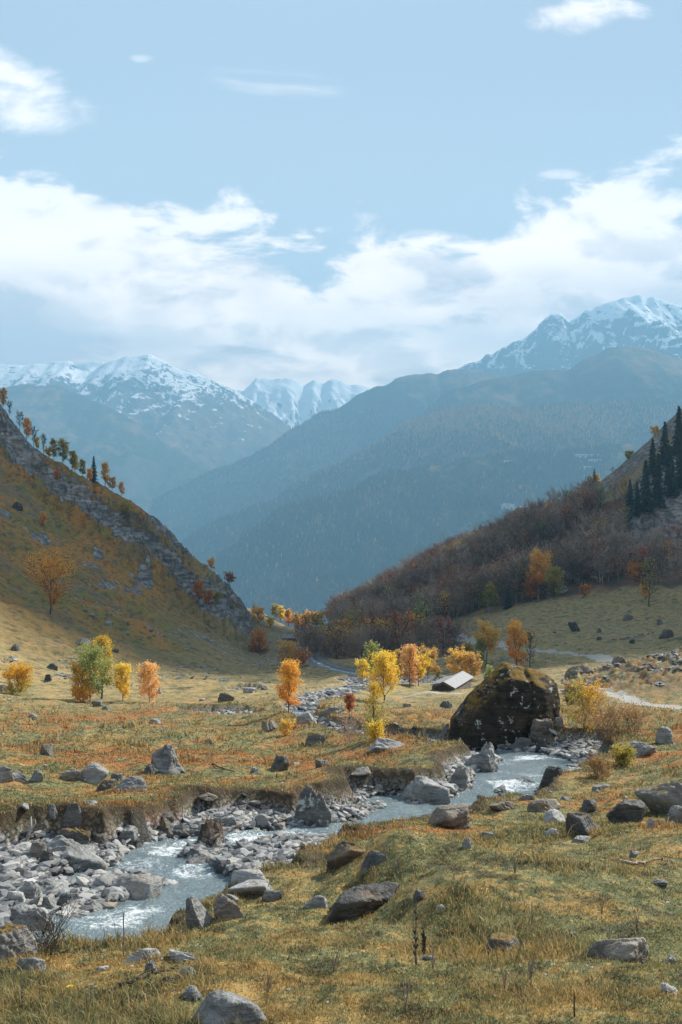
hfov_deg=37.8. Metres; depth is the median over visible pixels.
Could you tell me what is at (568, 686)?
shrub
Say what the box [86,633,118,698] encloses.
tree
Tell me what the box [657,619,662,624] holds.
rock
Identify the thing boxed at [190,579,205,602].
tree
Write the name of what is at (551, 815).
rock
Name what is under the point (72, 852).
rock
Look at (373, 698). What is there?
tree
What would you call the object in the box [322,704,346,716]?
rock
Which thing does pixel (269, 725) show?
rock
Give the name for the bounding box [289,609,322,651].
autumn tree
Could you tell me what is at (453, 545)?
autumn tree
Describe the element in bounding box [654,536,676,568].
autumn tree
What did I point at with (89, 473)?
tree
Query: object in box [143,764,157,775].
rock
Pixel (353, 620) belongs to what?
autumn tree
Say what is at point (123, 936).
dead stalk
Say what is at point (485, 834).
rock
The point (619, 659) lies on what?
rock
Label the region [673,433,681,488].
conifer tree
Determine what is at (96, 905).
rock
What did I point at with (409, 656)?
tree
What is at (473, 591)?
autumn tree
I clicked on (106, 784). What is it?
rock
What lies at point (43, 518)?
tree
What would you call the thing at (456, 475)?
forested mountain
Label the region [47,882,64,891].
rock
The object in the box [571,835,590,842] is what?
rock
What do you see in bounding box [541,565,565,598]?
tree
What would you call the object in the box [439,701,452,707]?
rock
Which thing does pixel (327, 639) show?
bare tree
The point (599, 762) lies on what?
shrub
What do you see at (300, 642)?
bare tree
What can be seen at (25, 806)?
rock
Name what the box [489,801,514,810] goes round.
rock
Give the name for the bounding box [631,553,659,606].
tree
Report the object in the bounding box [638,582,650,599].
tree
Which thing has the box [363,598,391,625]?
bare tree
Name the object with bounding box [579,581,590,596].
tree
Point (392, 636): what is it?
bare tree
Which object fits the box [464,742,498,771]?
rock
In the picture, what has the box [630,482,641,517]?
conifer tree
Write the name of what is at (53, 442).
tree
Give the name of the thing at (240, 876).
rock
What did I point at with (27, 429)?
tree
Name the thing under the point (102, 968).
rock
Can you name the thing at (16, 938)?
rock
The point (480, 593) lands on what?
autumn tree
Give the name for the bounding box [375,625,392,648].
bare tree
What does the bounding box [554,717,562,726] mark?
rock
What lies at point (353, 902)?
rock
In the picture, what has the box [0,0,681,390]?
sky
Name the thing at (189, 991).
rock
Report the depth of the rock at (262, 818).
18.40 m
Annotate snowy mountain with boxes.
[0,354,291,513]
[22,361,370,427]
[458,295,681,375]
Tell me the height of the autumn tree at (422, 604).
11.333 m
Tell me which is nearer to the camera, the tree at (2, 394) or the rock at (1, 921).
the rock at (1, 921)
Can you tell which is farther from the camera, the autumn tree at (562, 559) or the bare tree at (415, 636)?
the autumn tree at (562, 559)
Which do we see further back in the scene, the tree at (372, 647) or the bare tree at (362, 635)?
the bare tree at (362, 635)
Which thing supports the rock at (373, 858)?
on the ground at (142, 564)
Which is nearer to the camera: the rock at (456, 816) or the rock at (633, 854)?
the rock at (633, 854)
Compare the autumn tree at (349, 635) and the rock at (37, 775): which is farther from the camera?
the autumn tree at (349, 635)
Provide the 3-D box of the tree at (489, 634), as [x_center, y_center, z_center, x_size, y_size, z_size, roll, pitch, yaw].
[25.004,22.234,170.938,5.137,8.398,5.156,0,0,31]
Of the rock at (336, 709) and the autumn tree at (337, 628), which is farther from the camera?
the autumn tree at (337, 628)
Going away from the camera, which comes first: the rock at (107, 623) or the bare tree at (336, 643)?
the rock at (107, 623)
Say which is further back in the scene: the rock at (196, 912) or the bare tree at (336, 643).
the bare tree at (336, 643)
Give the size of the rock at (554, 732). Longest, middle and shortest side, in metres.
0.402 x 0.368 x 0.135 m
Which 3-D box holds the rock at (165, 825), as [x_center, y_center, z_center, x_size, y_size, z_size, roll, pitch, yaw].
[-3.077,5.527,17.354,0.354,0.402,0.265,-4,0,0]
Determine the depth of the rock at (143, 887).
13.10 m
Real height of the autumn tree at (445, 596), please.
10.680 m
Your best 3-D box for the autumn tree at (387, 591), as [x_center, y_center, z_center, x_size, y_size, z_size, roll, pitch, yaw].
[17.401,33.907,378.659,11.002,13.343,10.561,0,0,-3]
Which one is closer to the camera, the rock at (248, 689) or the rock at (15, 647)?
the rock at (248, 689)
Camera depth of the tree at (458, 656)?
124.88 m
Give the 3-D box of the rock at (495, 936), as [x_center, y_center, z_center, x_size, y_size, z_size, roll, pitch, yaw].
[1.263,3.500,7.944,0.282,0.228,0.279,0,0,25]
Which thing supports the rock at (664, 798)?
on the ground at (142, 564)
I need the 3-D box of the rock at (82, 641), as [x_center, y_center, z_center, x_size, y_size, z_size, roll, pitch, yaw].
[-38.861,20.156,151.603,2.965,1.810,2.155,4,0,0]
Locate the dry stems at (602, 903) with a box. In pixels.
[598,892,604,913]
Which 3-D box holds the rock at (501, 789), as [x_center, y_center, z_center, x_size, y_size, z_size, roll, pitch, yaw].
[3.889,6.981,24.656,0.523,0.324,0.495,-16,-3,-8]
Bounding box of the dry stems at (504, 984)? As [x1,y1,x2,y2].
[500,962,506,990]
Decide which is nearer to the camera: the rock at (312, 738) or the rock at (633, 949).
the rock at (633, 949)
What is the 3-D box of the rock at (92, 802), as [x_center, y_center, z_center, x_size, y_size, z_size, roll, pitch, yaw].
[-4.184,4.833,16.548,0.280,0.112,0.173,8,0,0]
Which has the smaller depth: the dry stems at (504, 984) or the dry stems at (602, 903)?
the dry stems at (504, 984)
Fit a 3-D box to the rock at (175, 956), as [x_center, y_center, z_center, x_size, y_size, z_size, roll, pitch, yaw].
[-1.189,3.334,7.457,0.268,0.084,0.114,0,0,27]
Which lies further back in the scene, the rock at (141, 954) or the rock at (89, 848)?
the rock at (89, 848)
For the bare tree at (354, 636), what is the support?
on the ground at (142, 564)
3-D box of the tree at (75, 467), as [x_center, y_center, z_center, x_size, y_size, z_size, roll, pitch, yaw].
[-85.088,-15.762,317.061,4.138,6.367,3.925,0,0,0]
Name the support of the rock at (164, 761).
on the ground at (142, 564)
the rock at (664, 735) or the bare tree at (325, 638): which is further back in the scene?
the bare tree at (325, 638)
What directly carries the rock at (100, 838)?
on the ground at (142, 564)
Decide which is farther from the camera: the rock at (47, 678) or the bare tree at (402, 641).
the bare tree at (402, 641)
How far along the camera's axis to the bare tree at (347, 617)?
290.60 m
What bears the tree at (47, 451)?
on the ground at (142, 564)
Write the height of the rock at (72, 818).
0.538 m
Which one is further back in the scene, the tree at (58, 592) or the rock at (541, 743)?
the tree at (58, 592)
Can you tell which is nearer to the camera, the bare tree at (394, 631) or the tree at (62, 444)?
the bare tree at (394, 631)
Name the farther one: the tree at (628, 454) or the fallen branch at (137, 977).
the tree at (628, 454)
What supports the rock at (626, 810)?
on the ground at (142, 564)
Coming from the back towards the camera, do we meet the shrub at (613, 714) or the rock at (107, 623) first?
the rock at (107, 623)
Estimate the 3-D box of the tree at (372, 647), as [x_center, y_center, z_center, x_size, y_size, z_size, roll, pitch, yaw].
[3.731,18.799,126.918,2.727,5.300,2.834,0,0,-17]
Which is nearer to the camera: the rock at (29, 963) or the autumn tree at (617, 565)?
the rock at (29, 963)
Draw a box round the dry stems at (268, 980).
[267,967,275,994]
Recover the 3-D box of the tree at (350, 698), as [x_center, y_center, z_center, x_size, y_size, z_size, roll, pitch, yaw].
[0.405,9.234,47.678,0.636,1.228,0.583,0,0,0]
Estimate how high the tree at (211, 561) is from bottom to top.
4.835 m
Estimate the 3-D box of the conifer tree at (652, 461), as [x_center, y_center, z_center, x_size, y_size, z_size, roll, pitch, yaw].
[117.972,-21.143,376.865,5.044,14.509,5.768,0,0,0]
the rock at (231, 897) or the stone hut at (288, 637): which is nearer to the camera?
the rock at (231, 897)
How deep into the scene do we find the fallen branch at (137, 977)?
6.94 m
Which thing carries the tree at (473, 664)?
on the ground at (142, 564)
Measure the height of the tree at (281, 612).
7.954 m
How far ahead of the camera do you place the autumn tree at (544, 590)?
307.96 m
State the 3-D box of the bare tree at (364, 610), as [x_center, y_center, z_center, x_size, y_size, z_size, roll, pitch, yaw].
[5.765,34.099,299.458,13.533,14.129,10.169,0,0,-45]
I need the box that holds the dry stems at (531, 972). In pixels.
[525,950,538,979]
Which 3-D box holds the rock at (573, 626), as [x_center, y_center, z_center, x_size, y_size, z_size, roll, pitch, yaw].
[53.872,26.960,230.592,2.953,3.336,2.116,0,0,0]
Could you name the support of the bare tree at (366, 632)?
on the ground at (142, 564)
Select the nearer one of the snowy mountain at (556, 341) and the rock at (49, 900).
the rock at (49, 900)
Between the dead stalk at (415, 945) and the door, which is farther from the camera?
the door
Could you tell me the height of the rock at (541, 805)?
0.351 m
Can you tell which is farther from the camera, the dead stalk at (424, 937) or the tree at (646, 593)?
the tree at (646, 593)
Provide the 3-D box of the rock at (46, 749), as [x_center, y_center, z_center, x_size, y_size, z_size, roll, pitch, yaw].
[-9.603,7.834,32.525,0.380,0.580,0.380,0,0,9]
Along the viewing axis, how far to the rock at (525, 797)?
20.14 m
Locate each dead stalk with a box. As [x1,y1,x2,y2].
[21,975,22,1008]
[123,913,124,955]
[412,905,418,965]
[421,929,426,954]
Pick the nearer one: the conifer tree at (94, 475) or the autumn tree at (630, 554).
the conifer tree at (94, 475)
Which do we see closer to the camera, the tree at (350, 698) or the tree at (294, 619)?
the tree at (350, 698)
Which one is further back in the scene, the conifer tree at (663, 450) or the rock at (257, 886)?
the conifer tree at (663, 450)
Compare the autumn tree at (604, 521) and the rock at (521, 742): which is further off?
the autumn tree at (604, 521)
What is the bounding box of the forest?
[149,396,681,628]
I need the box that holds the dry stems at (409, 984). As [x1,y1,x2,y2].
[401,974,410,1010]
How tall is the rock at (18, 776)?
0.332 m
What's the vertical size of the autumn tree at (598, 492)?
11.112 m
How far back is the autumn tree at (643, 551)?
296.91 m
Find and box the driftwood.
[24,816,44,841]
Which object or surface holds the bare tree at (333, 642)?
on the ground at (142, 564)
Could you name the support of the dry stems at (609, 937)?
on the ground at (142, 564)
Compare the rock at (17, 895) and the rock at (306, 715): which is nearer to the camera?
the rock at (17, 895)
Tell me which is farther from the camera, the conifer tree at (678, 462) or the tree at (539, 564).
the conifer tree at (678, 462)
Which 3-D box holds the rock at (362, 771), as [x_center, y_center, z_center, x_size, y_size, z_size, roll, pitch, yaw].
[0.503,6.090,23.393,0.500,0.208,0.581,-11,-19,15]
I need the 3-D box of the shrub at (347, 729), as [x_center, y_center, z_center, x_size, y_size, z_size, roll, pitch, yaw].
[0.336,7.887,36.636,1.157,1.298,1.088,0,0,-13]
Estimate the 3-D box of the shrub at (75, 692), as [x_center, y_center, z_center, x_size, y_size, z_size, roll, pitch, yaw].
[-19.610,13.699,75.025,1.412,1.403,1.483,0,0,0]
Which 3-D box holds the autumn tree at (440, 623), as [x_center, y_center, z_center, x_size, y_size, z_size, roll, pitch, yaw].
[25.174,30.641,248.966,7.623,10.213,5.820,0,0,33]
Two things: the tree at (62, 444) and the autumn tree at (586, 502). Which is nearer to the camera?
the tree at (62, 444)
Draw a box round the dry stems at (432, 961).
[429,938,437,968]
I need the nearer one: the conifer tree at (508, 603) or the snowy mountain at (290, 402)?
the conifer tree at (508, 603)
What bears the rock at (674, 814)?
on the ground at (142, 564)
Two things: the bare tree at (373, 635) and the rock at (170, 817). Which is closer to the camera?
the rock at (170, 817)
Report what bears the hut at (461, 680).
on the ground at (142, 564)
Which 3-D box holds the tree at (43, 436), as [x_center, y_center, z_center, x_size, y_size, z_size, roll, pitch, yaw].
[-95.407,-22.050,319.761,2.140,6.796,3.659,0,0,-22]
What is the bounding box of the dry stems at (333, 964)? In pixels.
[332,946,340,971]
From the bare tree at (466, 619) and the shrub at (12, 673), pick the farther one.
the bare tree at (466, 619)
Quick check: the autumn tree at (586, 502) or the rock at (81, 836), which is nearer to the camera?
the rock at (81, 836)
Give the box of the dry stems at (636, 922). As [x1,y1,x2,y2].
[631,904,639,930]
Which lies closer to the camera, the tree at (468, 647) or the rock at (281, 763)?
the rock at (281, 763)
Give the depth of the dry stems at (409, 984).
6.13 m
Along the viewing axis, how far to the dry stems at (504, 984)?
6.42 m
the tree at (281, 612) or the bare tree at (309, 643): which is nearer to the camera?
the bare tree at (309, 643)
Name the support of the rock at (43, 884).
on the ground at (142, 564)
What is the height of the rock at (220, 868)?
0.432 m
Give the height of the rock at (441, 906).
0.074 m
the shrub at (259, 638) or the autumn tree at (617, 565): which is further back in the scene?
the autumn tree at (617, 565)
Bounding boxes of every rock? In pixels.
[0,766,13,782]
[0,882,16,890]
[0,915,4,925]
[0,922,37,963]
[7,891,25,901]
[9,904,46,921]
[11,643,19,650]
[11,842,31,850]
[11,907,55,930]
[12,501,22,510]
[13,771,26,782]
[16,957,45,972]
[18,881,42,898]
[22,803,28,810]
[29,770,43,781]
[29,841,46,858]
[34,879,55,891]
[38,822,46,827]
[39,850,54,861]
[40,744,52,755]
[42,894,56,909]
[44,674,51,681]
[46,835,108,870]
[47,663,57,670]
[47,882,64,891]
[48,803,57,819]
[57,892,80,905]
[60,768,80,780]
[60,801,81,828]
[60,827,90,844]
[76,638,92,646]
[78,762,108,784]
[83,800,96,804]
[83,844,94,851]
[87,899,102,911]
[91,700,102,706]
[92,833,106,843]
[93,873,116,886]
[95,966,108,972]
[96,779,114,790]
[104,621,111,625]
[104,850,118,861]
[111,773,123,780]
[112,874,161,899]
[115,776,146,791]
[118,825,138,844]
[122,948,159,962]
[133,838,142,847]
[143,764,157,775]
[144,960,156,971]
[149,718,160,723]
[151,744,184,775]
[159,818,173,838]
[160,876,178,885]
[161,813,174,822]
[161,976,172,983]
[169,949,195,962]
[172,828,189,837]
[174,966,195,979]
[175,823,185,830]
[181,985,202,1001]
[185,856,206,863]
[185,896,212,930]
[186,847,199,857]
[189,829,198,835]
[193,990,266,1023]
[198,792,217,800]
[213,893,243,919]
[214,822,221,839]
[215,864,225,873]
[218,692,234,701]
[223,817,236,825]
[225,894,238,901]
[226,879,271,894]
[231,869,265,886]
[237,805,246,809]
[243,687,256,692]
[250,767,258,772]
[254,814,267,826]
[261,720,277,731]
[261,890,281,901]
[271,754,288,770]
[279,815,287,819]
[294,785,331,826]
[296,711,316,723]
[303,895,327,908]
[304,732,325,746]
[315,759,329,767]
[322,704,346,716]
[326,841,365,870]
[327,881,398,921]
[351,767,371,775]
[360,851,387,872]
[366,737,404,752]
[400,775,450,804]
[413,889,424,902]
[422,955,434,959]
[428,803,469,829]
[435,904,443,910]
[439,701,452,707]
[440,723,449,740]
[449,765,467,789]
[462,838,471,848]
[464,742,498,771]
[477,794,486,799]
[481,832,494,836]
[484,932,518,954]
[485,606,492,612]
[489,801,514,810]
[493,783,505,792]
[511,737,530,749]
[514,777,534,782]
[516,794,535,800]
[527,799,560,811]
[529,718,553,741]
[535,738,546,752]
[538,766,563,789]
[543,809,564,822]
[544,828,558,837]
[549,728,557,734]
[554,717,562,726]
[561,796,569,800]
[562,746,576,749]
[564,663,592,678]
[565,812,598,835]
[568,621,579,631]
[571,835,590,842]
[579,799,596,811]
[588,937,648,963]
[592,784,610,791]
[606,799,645,822]
[612,656,626,663]
[623,614,632,620]
[627,740,656,756]
[629,850,638,857]
[634,782,681,813]
[647,819,655,828]
[652,878,667,887]
[655,726,673,743]
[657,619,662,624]
[659,629,673,638]
[661,983,677,994]
[664,805,681,823]
[664,954,675,963]
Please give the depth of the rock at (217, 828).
16.46 m
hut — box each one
[282,634,296,641]
[430,671,473,690]
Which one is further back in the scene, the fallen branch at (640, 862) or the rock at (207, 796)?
the rock at (207, 796)
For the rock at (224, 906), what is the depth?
9.97 m
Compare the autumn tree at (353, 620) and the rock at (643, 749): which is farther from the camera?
the autumn tree at (353, 620)
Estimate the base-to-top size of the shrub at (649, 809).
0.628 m
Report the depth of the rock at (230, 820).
18.22 m
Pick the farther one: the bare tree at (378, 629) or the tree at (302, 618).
the tree at (302, 618)
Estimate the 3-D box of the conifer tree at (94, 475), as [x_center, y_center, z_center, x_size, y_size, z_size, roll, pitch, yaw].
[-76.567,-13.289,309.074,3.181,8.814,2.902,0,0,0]
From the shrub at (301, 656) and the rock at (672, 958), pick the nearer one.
the rock at (672, 958)
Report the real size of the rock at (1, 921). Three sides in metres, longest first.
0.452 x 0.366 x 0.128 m
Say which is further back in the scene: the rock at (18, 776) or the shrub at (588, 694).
the shrub at (588, 694)
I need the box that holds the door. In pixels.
[440,687,447,690]
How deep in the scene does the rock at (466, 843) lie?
11.05 m
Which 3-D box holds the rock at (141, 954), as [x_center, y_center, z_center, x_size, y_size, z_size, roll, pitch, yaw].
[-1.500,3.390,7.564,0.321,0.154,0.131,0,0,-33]
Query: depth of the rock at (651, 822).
15.46 m
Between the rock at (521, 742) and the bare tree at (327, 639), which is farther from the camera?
the bare tree at (327, 639)
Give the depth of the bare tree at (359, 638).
228.65 m
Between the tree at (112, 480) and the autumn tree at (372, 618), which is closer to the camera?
the autumn tree at (372, 618)
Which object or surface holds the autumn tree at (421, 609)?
on the ground at (142, 564)
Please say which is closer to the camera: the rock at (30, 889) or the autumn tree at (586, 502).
the rock at (30, 889)
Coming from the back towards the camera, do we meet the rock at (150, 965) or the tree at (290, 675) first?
the tree at (290, 675)
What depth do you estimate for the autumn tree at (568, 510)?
395.66 m
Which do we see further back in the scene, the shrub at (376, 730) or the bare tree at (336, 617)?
the bare tree at (336, 617)
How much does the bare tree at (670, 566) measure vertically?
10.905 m
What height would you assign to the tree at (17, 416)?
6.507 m
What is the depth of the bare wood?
355.16 m
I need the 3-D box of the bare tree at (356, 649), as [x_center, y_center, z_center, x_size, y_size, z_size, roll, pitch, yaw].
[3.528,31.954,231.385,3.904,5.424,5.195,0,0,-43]
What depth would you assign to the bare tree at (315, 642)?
236.50 m
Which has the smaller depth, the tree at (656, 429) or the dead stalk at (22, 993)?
the dead stalk at (22, 993)
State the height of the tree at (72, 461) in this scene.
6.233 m
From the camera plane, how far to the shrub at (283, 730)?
41.02 m
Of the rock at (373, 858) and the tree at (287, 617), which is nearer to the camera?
the rock at (373, 858)
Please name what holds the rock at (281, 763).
on the ground at (142, 564)
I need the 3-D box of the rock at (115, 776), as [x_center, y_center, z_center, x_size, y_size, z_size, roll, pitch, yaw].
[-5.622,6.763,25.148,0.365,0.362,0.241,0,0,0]
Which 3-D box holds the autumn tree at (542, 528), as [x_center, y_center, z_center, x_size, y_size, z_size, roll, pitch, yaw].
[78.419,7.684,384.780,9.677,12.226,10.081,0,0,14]
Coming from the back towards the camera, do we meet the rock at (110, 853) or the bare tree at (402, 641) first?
the bare tree at (402, 641)
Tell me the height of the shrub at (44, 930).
0.582 m
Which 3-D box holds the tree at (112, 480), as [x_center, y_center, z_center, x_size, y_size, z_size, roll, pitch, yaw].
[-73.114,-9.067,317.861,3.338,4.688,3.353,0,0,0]
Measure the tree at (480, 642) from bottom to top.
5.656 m
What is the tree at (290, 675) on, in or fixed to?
on the ground at (142, 564)
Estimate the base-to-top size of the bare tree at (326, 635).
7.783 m
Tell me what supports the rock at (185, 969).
on the ground at (142, 564)
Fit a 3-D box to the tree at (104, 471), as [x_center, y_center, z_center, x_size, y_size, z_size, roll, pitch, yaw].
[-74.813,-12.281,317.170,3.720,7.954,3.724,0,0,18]
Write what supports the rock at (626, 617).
on the ground at (142, 564)
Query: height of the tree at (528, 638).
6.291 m
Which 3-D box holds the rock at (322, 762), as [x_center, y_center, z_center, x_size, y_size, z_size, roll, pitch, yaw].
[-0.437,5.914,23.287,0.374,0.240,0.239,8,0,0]
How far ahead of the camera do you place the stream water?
15.69 m
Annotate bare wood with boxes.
[324,425,681,627]
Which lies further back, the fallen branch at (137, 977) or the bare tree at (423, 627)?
the bare tree at (423, 627)
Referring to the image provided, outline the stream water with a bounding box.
[30,644,573,944]
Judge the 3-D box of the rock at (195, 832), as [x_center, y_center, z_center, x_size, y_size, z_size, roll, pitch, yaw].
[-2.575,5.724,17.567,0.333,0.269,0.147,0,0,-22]
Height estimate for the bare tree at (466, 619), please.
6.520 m
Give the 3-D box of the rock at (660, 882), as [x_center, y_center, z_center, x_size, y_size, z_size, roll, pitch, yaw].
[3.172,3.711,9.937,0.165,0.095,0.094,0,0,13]
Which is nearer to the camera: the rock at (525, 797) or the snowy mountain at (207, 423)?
the rock at (525, 797)
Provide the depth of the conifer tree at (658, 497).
344.24 m
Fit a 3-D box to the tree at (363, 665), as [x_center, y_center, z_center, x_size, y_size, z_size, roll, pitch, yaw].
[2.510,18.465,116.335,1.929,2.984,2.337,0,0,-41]
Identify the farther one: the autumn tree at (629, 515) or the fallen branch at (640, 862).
the autumn tree at (629, 515)
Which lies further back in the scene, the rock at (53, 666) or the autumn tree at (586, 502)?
the autumn tree at (586, 502)
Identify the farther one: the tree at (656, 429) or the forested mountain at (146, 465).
the forested mountain at (146, 465)
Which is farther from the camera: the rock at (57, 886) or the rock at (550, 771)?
the rock at (550, 771)
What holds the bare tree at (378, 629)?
on the ground at (142, 564)
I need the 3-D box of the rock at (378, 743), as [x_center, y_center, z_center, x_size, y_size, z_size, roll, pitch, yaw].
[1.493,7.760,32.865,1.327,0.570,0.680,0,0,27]
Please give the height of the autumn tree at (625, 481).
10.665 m
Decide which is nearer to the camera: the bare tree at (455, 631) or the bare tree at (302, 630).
the bare tree at (455, 631)
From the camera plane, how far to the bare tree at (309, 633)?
244.70 m
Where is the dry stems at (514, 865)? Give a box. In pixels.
[513,857,517,873]
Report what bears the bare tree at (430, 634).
on the ground at (142, 564)
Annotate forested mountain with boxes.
[0,384,210,511]
[152,369,503,542]
[182,400,681,564]
[209,444,643,627]
[340,347,681,462]
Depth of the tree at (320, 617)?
429.72 m
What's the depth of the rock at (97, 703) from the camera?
69.89 m
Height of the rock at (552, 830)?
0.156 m
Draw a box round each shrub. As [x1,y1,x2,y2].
[0,660,35,694]
[17,890,85,955]
[70,684,88,702]
[203,589,213,604]
[249,626,269,651]
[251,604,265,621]
[275,639,298,663]
[276,715,295,736]
[292,646,311,667]
[336,709,365,742]
[364,717,388,739]
[482,665,493,678]
[556,670,612,731]
[559,680,582,705]
[580,692,634,742]
[583,750,614,779]
[608,742,637,766]
[609,697,658,737]
[632,785,653,813]
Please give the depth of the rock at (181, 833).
17.34 m
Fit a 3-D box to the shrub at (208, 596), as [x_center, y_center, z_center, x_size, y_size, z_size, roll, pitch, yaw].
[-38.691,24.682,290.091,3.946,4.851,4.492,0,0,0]
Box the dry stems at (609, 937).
[605,925,613,939]
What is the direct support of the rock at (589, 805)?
on the ground at (142, 564)
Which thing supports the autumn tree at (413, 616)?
on the ground at (142, 564)
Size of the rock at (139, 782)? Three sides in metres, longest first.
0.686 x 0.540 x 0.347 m
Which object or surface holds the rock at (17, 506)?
on the ground at (142, 564)
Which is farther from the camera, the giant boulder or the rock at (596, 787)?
the giant boulder
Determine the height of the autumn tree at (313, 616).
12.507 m
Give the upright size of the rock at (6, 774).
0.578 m
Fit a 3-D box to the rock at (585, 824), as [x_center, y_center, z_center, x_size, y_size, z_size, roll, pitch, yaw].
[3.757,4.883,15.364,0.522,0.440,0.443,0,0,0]
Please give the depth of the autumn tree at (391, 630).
244.21 m
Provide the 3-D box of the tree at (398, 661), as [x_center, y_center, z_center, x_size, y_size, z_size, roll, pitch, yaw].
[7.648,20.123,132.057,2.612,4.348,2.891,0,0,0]
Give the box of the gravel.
[0,474,681,1017]
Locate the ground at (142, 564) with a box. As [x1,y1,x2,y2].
[0,404,681,1023]
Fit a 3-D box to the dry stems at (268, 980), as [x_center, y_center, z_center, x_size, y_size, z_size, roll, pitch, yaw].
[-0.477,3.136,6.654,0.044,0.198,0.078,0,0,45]
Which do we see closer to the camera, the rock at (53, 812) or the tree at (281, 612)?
the rock at (53, 812)
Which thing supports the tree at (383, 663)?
on the ground at (142, 564)
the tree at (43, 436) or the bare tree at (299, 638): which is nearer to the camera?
the bare tree at (299, 638)
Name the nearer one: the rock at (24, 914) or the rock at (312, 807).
the rock at (24, 914)
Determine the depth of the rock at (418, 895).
9.72 m
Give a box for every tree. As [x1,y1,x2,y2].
[0,387,7,404]
[6,400,11,412]
[16,410,23,429]
[20,545,77,613]
[21,417,31,439]
[30,426,38,447]
[34,437,39,448]
[38,511,47,524]
[40,435,46,453]
[44,445,52,456]
[48,438,57,459]
[52,469,60,479]
[56,437,71,460]
[65,640,113,701]
[67,450,77,466]
[69,661,99,699]
[71,456,79,471]
[77,458,85,475]
[86,468,92,479]
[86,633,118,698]
[89,456,98,482]
[100,461,109,483]
[106,477,116,487]
[111,661,134,700]
[117,498,133,515]
[118,481,124,495]
[136,660,162,702]
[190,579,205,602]
[207,556,215,568]
[213,591,222,604]
[223,571,235,583]
[265,616,273,627]
[270,603,278,617]
[274,656,303,711]
[277,605,285,620]
[284,608,293,625]
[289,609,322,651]
[291,612,299,624]
[292,615,305,645]
[292,633,307,651]
[293,622,310,644]
[293,626,305,653]
[297,612,307,626]
[298,608,328,651]
[299,625,317,652]
[303,609,315,626]
[303,632,316,656]
[305,626,324,658]
[314,610,323,623]
[317,622,333,655]
[317,626,331,654]
[319,626,334,652]
[320,624,350,658]
[324,633,338,654]
[325,610,356,626]
[325,633,339,656]
[326,620,349,659]
[327,632,345,658]
[332,609,358,627]
[333,614,360,638]
[334,608,363,629]
[340,625,364,654]
[340,628,362,658]
[342,625,358,655]
[343,693,355,715]
[348,603,385,626]
[348,641,362,657]
[349,626,371,658]
[351,623,375,655]
[354,658,369,681]
[355,621,378,653]
[357,612,383,637]
[359,639,380,674]
[359,678,387,733]
[362,614,391,649]
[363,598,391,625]
[364,628,386,644]
[368,627,389,651]
[368,648,402,702]
[370,625,391,650]
[372,585,398,601]
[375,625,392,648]
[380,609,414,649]
[382,618,407,650]
[382,625,403,651]
[384,602,405,621]
[385,620,404,650]
[391,648,404,677]
[394,630,410,648]
[397,609,425,642]
[397,627,418,649]
[399,643,420,685]
[402,629,421,645]
[403,600,441,645]
[407,648,432,685]
[411,596,434,622]
[413,617,436,644]
[418,643,441,676]
[421,623,437,648]
[424,590,442,622]
[427,615,454,653]
[429,628,446,651]
[435,590,458,619]
[436,669,441,679]
[442,646,470,674]
[443,620,467,651]
[446,539,464,548]
[446,621,462,647]
[446,626,463,647]
[456,615,477,638]
[460,577,484,610]
[461,639,474,652]
[461,651,482,676]
[470,578,489,607]
[472,555,484,569]
[472,618,501,665]
[473,636,486,668]
[480,581,500,606]
[499,577,514,599]
[503,588,512,609]
[504,619,532,664]
[513,565,534,601]
[522,577,538,601]
[523,629,538,667]
[526,547,553,601]
[527,556,556,598]
[533,518,553,545]
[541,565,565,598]
[548,549,566,582]
[555,490,572,512]
[557,504,578,531]
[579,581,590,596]
[580,489,597,515]
[591,473,600,482]
[593,484,608,509]
[593,515,616,535]
[608,555,624,577]
[613,506,630,530]
[616,476,634,496]
[622,548,639,562]
[624,450,633,458]
[624,541,649,584]
[625,480,633,518]
[625,559,643,584]
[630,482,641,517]
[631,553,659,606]
[632,542,653,583]
[636,460,654,514]
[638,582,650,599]
[647,438,656,474]
[647,546,673,584]
[649,453,666,508]
[650,425,658,435]
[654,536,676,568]
[658,421,670,466]
[661,552,680,585]
[662,446,679,496]
[671,406,681,455]
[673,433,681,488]
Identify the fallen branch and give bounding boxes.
[118,967,178,985]
[619,858,662,864]
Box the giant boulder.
[448,662,559,750]
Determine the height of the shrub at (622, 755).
0.750 m
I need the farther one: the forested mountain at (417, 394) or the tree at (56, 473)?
the forested mountain at (417, 394)
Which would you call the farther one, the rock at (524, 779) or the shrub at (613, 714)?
the shrub at (613, 714)
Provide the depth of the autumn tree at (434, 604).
322.73 m
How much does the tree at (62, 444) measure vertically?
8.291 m
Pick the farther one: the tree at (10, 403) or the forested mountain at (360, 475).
the forested mountain at (360, 475)
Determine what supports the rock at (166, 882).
on the ground at (142, 564)
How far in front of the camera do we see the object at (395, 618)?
233.03 m
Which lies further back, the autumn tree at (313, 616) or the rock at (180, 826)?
the autumn tree at (313, 616)
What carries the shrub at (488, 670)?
on the ground at (142, 564)
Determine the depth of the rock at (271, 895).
10.87 m

